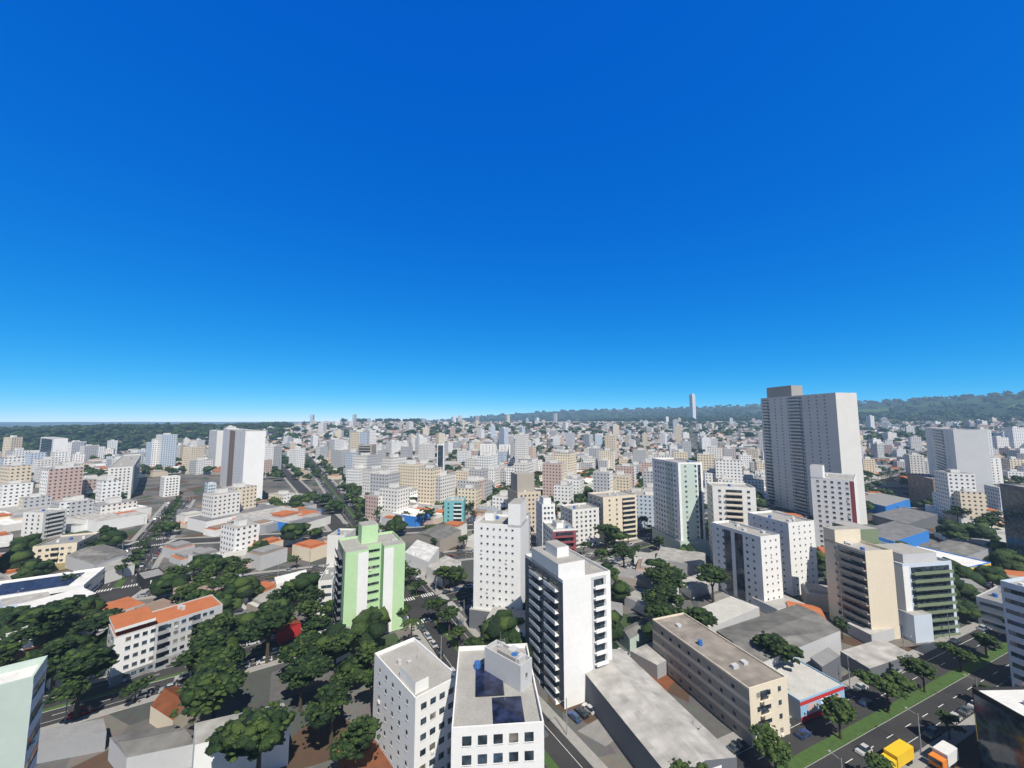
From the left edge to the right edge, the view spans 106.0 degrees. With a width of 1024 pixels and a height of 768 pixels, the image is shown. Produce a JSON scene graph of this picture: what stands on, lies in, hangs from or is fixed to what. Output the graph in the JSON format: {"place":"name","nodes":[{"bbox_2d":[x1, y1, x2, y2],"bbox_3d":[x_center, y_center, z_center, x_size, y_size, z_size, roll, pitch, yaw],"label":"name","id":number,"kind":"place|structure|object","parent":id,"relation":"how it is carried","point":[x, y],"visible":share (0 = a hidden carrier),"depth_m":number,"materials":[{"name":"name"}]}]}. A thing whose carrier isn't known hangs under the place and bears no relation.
{"place":"outdoors","nodes":[
{"label":"outdoors","id":0,"kind":"place"},
{"bbox_2d":[159,474,179,496],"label":"building","id":1,"kind":"structure","parent":0,"point":[169,485],"depth_m":412.81,"materials":[{"name":"concrete"}]},
{"bbox_2d":[204,482,215,492],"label":"building","id":2,"kind":"structure","parent":0,"point":[210,486],"depth_m":410.81,"materials":[{"name":"concrete"}]},
{"bbox_2d":[317,565,336,615],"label":"apartment building","id":3,"kind":"structure","parent":0,"point":[327,579],"depth_m":160.74,"materials":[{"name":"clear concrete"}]},
{"bbox_2d":[0,455,1010,767],"bbox_3d":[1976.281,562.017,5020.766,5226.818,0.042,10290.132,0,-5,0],"label":"roads","id":4,"kind":"structure","parent":0,"point":[878,741],"depth_m":119.01,"materials":[{"name":"grey asphalt"}]},
{"bbox_2d":[45,491,1007,766],"bbox_3d":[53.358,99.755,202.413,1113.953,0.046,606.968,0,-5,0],"label":"road markings","id":5,"kind":"object","parent":4,"relation":"on","point":[455,623],"visible":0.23,"depth_m":157.38,"materials":[{"name":"white paint"}]},
{"bbox_2d":[67,470,1011,767],"bbox_3d":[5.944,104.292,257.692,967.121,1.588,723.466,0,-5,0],"label":"cars","id":6,"kind":"object","parent":4,"relation":"on","point":[581,710],"visible":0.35,"depth_m":117.47,"materials":[{"name":"grey"}]},
{"bbox_2d":[484,638,531,692],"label":"rooftop structure","id":7,"kind":"object","parent":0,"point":[511,666],"visible":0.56,"depth_m":78.81,"materials":[{"name":"concrete"}]},
{"bbox_2d":[0,394,1023,767],"bbox_3d":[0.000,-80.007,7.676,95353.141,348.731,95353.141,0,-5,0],"label":"ground","id":8,"kind":"structure","parent":0,"point":[266,686],"depth_m":146.62,"materials":[{"name":"grey concrete"}]},
{"bbox_2d":[0,655,47,767],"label":"apartment building","id":9,"kind":"structure","parent":8,"relation":"on","point":[22,685],"depth_m":49.66,"materials":[{"name":"white concrete"}]},
{"bbox_2d":[21,508,66,538],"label":"building","id":10,"kind":"structure","parent":8,"relation":"on","point":[48,522],"depth_m":264.95,"materials":[{"name":"concrete"}]},
{"bbox_2d":[0,567,104,598],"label":"building","id":11,"kind":"structure","parent":8,"relation":"on","point":[92,580],"depth_m":174.46,"materials":[{"name":"white concrete"}]},
{"bbox_2d":[39,437,67,456],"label":"apartment building","id":12,"kind":"structure","parent":8,"relation":"on","point":[48,445],"depth_m":666.81,"materials":[{"name":"concrete"}]},
{"bbox_2d":[32,532,99,563],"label":"building","id":13,"kind":"structure","parent":8,"relation":"on","point":[57,550],"depth_m":220.06,"materials":[{"name":"beige concrete"}]},
{"bbox_2d":[108,454,140,498],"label":"building","id":14,"kind":"structure","parent":8,"relation":"on","point":[125,469],"depth_m":408.44,"materials":[{"name":"concrete"}]},
{"bbox_2d":[136,567,164,589],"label":"building","id":15,"kind":"structure","parent":8,"relation":"on","point":[144,579],"depth_m":189.72,"materials":[{"name":"white concrete"}]},
{"bbox_2d":[105,594,222,686],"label":"terracotta building","id":16,"kind":"structure","parent":8,"relation":"on","point":[145,640],"depth_m":125.29,"materials":[{"name":"white concrete"}]},
{"bbox_2d":[207,429,222,466],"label":"high-rise building","id":17,"kind":"structure","parent":8,"relation":"on","point":[215,445],"depth_m":658.50,"materials":[{"name":"concrete"}]},
{"bbox_2d":[220,428,265,498],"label":"high-rise building","id":18,"kind":"structure","parent":8,"relation":"on","point":[243,455],"depth_m":363.17,"materials":[{"name":"concrete"}]},
{"bbox_2d":[326,528,355,564],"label":"apartment building","id":19,"kind":"structure","parent":8,"relation":"on","point":[332,540],"depth_m":216.99,"materials":[{"name":"concrete"}]},
{"bbox_2d":[357,444,375,454],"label":"construction building","id":20,"kind":"structure","parent":8,"relation":"on","point":[367,448],"depth_m":457.56,"materials":[{"name":"concrete"}]},
{"bbox_2d":[332,520,407,632],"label":"green building","id":21,"kind":"structure","parent":8,"relation":"on","point":[370,565],"depth_m":149.02,"materials":[{"name":"concrete"}]},
{"bbox_2d":[373,637,455,767],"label":"white building","id":22,"kind":"structure","parent":8,"relation":"on","point":[414,690],"depth_m":89.09,"materials":[{"name":"concrete"}]},
{"bbox_2d":[437,442,444,470],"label":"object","id":23,"kind":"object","parent":8,"relation":"on","point":[440,455],"visible":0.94,"depth_m":528.93,"materials":[{"name":"concrete"}]},
{"bbox_2d":[444,497,465,521],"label":"teal building","id":24,"kind":"structure","parent":8,"relation":"on","point":[454,509],"depth_m":306.92,"materials":[{"name":"concrete"}]},
{"bbox_2d":[0,541,958,767],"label":"trucks","id":25,"kind":"object","parent":8,"relation":"on","point":[899,753],"visible":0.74,"depth_m":89.78,"materials":[{"name":"yellow metal"}]},
{"bbox_2d":[480,444,495,455],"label":"building row","id":26,"kind":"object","parent":8,"relation":"on","point":[491,448],"visible":0.62,"depth_m":745.60,"materials":[{"name":"concrete"}]},
{"bbox_2d":[0,493,991,767],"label":"low-rise buildings","id":27,"kind":"structure","parent":8,"relation":"on","point":[172,743],"depth_m":131.55,"materials":[{"name":"concrete"}]},
{"bbox_2d":[451,643,543,767],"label":"apartment building","id":28,"kind":"structure","parent":8,"relation":"on","point":[497,722],"depth_m":68.36,"materials":[{"name":"concrete"}]},
{"bbox_2d":[469,498,528,644],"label":"apartment building","id":29,"kind":"structure","parent":8,"relation":"on","point":[501,545],"depth_m":150.52,"materials":[{"name":"concrete"}]},
{"bbox_2d":[0,454,1007,767],"bbox_3d":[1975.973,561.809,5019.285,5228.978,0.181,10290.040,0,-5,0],"label":"pavements","id":30,"kind":"structure","parent":8,"relation":"on","point":[834,742],"depth_m":113.97,"materials":[{"name":"grey concrete"}]},
{"bbox_2d":[17,490,976,767],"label":"street poles","id":31,"kind":"object","parent":30,"relation":"on","point":[559,700],"visible":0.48,"depth_m":117.02,"materials":[{"name":"grey metal"}]},
{"bbox_2d":[499,445,509,460],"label":"building row","id":32,"kind":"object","parent":8,"relation":"on","point":[504,447],"visible":0.38,"depth_m":745.62,"materials":[{"name":"concrete"}]},
{"bbox_2d":[0,390,1023,767],"bbox_3d":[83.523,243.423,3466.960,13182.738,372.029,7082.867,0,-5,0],"label":"trees","id":33,"kind":"object","parent":8,"relation":"on","point":[212,656],"depth_m":142.55,"materials":[{"name":"green plant"}]},
{"bbox_2d":[0,413,1023,689],"bbox_3d":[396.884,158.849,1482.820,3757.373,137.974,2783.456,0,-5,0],"label":"city blocks","id":34,"kind":"structure","parent":8,"relation":"on","point":[238,517],"depth_m":372.57,"materials":[{"name":"concrete"}]},
{"bbox_2d":[508,471,540,532],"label":"apartment building","id":35,"kind":"structure","parent":8,"relation":"on","point":[522,484],"depth_m":282.13,"materials":[{"name":"concrete"}]},
{"bbox_2d":[55,562,1000,767],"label":"ground lots","id":36,"kind":"structure","parent":8,"relation":"on","point":[595,730],"depth_m":99.50,"materials":[{"name":"concrete"}]},
{"bbox_2d":[536,495,554,545],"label":"apartment building","id":37,"kind":"structure","parent":8,"relation":"on","point":[545,507],"depth_m":241.38,"materials":[{"name":"concrete"}]},
{"bbox_2d":[543,519,575,551],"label":"building","id":38,"kind":"structure","parent":8,"relation":"on","point":[563,531],"depth_m":209.20,"materials":[{"name":"concrete"}]},
{"bbox_2d":[525,539,611,708],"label":"apartment building","id":39,"kind":"structure","parent":8,"relation":"on","point":[568,632],"depth_m":114.21,"materials":[{"name":"concrete"}]},
{"bbox_2d":[560,503,599,547],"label":"building","id":40,"kind":"structure","parent":8,"relation":"on","point":[582,519],"depth_m":249.02,"materials":[{"name":"concrete"}]},
{"bbox_2d":[588,490,637,541],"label":"building","id":41,"kind":"structure","parent":8,"relation":"on","point":[618,508],"depth_m":262.34,"materials":[{"name":"concrete"}]},
{"bbox_2d":[585,649,736,767],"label":"warehouse","id":42,"kind":"structure","parent":8,"relation":"on","point":[646,719],"depth_m":94.08,"materials":[{"name":"white concrete"}]},
{"bbox_2d":[652,458,708,555],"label":"building","id":43,"kind":"structure","parent":8,"relation":"on","point":[679,515],"depth_m":234.45,"materials":[{"name":"concrete"}]},
{"bbox_2d":[689,394,695,418],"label":"tower","id":44,"kind":"structure","parent":8,"relation":"on","point":[692,403],"depth_m":2975.76,"materials":[{"name":"concrete"}]},
{"bbox_2d":[652,612,789,747],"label":"beige building","id":45,"kind":"structure","parent":8,"relation":"on","point":[737,690],"depth_m":106.38,"materials":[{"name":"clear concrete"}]},
{"bbox_2d":[706,481,756,561],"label":"building","id":46,"kind":"structure","parent":8,"relation":"on","point":[735,502],"depth_m":212.59,"materials":[{"name":"concrete"}]},
{"bbox_2d":[711,520,804,613],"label":"apartment building","id":47,"kind":"structure","parent":8,"relation":"on","point":[747,558],"depth_m":170.09,"materials":[{"name":"concrete"}]},
{"bbox_2d":[748,510,818,595],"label":"apartment building","id":48,"kind":"structure","parent":8,"relation":"on","point":[798,551],"depth_m":181.71,"materials":[{"name":"concrete"}]},
{"bbox_2d":[772,657,844,722],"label":"commercial building","id":49,"kind":"structure","parent":8,"relation":"on","point":[809,686],"depth_m":108.83,"materials":[{"name":"white concrete"}]},
{"bbox_2d":[761,385,867,523],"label":"high-rise building","id":50,"kind":"structure","parent":8,"relation":"on","point":[802,433],"depth_m":334.57,"materials":[{"name":"concrete"}]},
{"bbox_2d":[810,464,859,547],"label":"apartment building","id":51,"kind":"structure","parent":8,"relation":"on","point":[834,497],"depth_m":242.97,"materials":[{"name":"concrete"}]},
{"bbox_2d":[823,526,900,638],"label":"apartment building","id":52,"kind":"structure","parent":8,"relation":"on","point":[861,585],"depth_m":146.04,"materials":[{"name":"concrete"}]},
{"bbox_2d":[832,521,960,642],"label":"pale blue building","id":53,"kind":"structure","parent":8,"relation":"on","point":[925,592],"depth_m":145.54,"materials":[{"name":"concrete"}]},
{"bbox_2d":[907,473,935,502],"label":"maroon building","id":54,"kind":"structure","parent":8,"relation":"on","point":[921,486],"depth_m":367.71,"materials":[{"name":"concrete"}]},
{"bbox_2d":[915,545,990,570],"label":"roof","id":55,"kind":"structure","parent":8,"relation":"on","point":[972,563],"depth_m":199.33,"materials":[{"name":"white metal"}]},
{"bbox_2d":[925,427,993,492],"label":"building","id":56,"kind":"structure","parent":8,"relation":"on","point":[964,450],"depth_m":346.06,"materials":[{"name":"concrete"}]},
{"bbox_2d":[976,585,1005,632],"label":"gray building","id":57,"kind":"structure","parent":8,"relation":"on","point":[989,602],"depth_m":150.60,"materials":[{"name":"grey concrete"}]},
{"bbox_2d":[990,457,1003,483],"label":"apartment building","id":58,"kind":"structure","parent":8,"relation":"on","point":[997,473],"depth_m":443.73,"materials":[{"name":"concrete"}]},
{"bbox_2d":[972,686,1023,767],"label":"office building","id":59,"kind":"structure","parent":8,"relation":"on","point":[999,716],"depth_m":86.62,"materials":[{"name":"black glass"}]},
{"bbox_2d":[999,483,1023,556],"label":"dark building","id":60,"kind":"structure","parent":8,"relation":"on","point":[1012,498],"depth_m":217.43,"materials":[{"name":"glass"}]},
{"bbox_2d":[1000,577,1023,685],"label":"office building","id":61,"kind":"structure","parent":8,"relation":"on","point":[1012,590],"depth_m":115.08,"materials":[{"name":"concrete"}]},
{"bbox_2d":[0,0,1023,421],"label":"sky","id":62,"kind":"structure","parent":0,"point":[211,210],"materials":[{"name":"blue"}]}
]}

